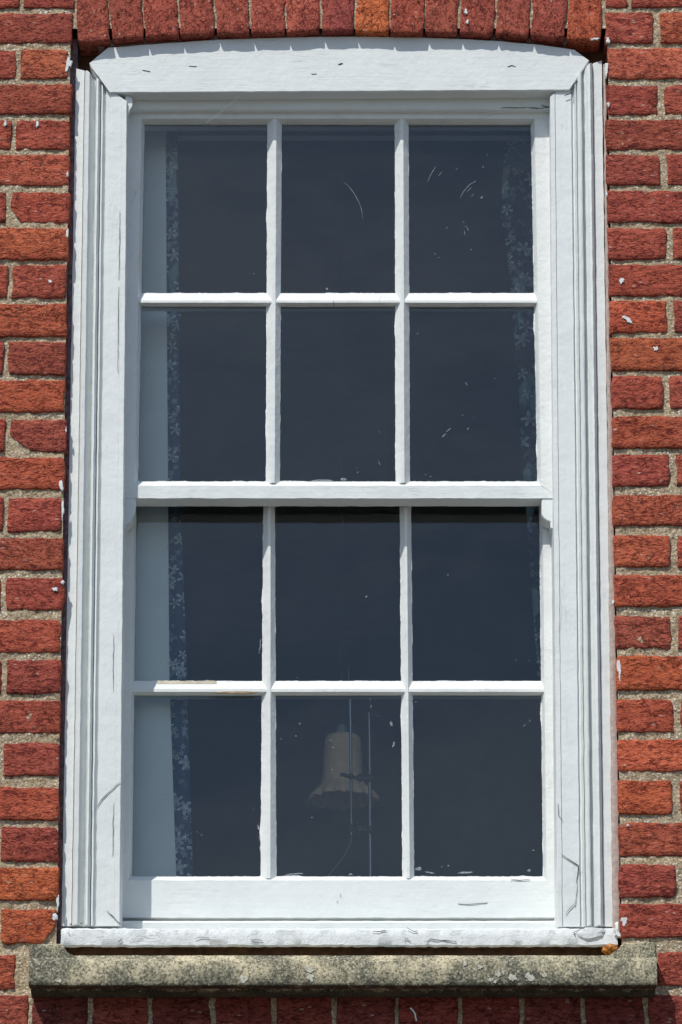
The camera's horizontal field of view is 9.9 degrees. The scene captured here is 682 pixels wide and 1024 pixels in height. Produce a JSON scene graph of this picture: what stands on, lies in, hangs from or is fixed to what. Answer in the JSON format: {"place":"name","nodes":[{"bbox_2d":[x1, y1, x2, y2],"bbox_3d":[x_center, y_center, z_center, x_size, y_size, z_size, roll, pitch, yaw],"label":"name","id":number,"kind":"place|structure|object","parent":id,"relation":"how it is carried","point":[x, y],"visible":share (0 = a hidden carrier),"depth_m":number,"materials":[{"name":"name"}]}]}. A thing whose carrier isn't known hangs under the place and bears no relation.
{"place":"outdoors","nodes":[
{"label":"outdoors","id":0,"kind":"place"},
{"bbox_2d":[328,665,373,876],"bbox_3d":[0.009,0.525,7.281,0.104,0.509,0.015,0,-20,0],"label":"clamp stand","id":1,"kind":"object","parent":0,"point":[360,829],"visible":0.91,"depth_m":7.29,"materials":[{"name":"grey metal"}]},
{"bbox_2d":[178,131,534,644],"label":"room ceiling","id":2,"kind":"structure","parent":0,"point":[471,580],"depth_m":9.87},
{"bbox_2d":[307,251,379,810],"bbox_3d":[0.005,0.015,7.960,0.146,1.183,0.146,0,-20,0],"label":"pendant lamp","id":3,"kind":"object","parent":2,"relation":"hanging from","point":[331,791],"visible":0.9,"depth_m":7.77,"materials":[{"name":"grey metal"}]},
{"bbox_2d":[186,645,541,876],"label":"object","id":4,"kind":"structure","parent":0,"point":[477,788],"depth_m":11.65,"materials":[{"name":"beige paint"}]},
{"label":"ground","id":5,"kind":"structure","parent":0,"visible":0},
{"bbox_2d":[0,0,681,1023],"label":"brick wall","id":6,"kind":"structure","parent":5,"relation":"on","point":[48,48],"depth_m":7.07,"materials":[{"name":"red brick"}]},
{"bbox_2d":[61,36,620,955],"bbox_3d":[-0.004,-0.001,7.221,0.982,1.774,0.360,0,-20,0],"label":"sash window","id":7,"kind":"structure","parent":6,"relation":"attached to","point":[549,98],"depth_m":7.11,"materials":[{"name":"white paint"}]},
{"bbox_3d":[-0.004,-0.713,7.511,0.789,0.007,0.009,0,-20,0],"label":"curtain rail","id":8,"kind":"object","parent":7,"relation":"attached to","visible":0},
{"bbox_2d":[133,131,192,876],"bbox_3d":[-0.343,-0.055,7.246,0.163,1.526,0.020,0,-20,0],"label":"curtain","id":9,"kind":"object","parent":8,"relation":"hanging from","point":[162,837],"visible":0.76,"depth_m":7.18,"materials":[{"name":"fabric"}]},
{"bbox_2d":[501,131,540,726],"bbox_3d":[0.362,-0.055,7.316,0.113,1.538,0.019,0,-20,0],"label":"curtain","id":10,"kind":"object","parent":8,"relation":"hanging from","point":[516,211],"visible":0.26,"depth_m":7.44,"materials":[{"name":"fabric"}]},
{"bbox_2d":[29,942,656,997],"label":"stone sill","id":11,"kind":"structure","parent":6,"relation":"attached to","point":[623,970],"depth_m":6.67,"materials":[{"name":"stone"}]},
{"bbox_2d":[601,943,619,954],"bbox_3d":[0.464,0.750,6.758,0.035,0.020,0.040,0,-20,0],"label":"sealant blob","id":12,"kind":"object","parent":11,"relation":"on","point":[609,948],"visible":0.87,"depth_m":6.75,"materials":[{"name":"orange plastic"}]}
]}

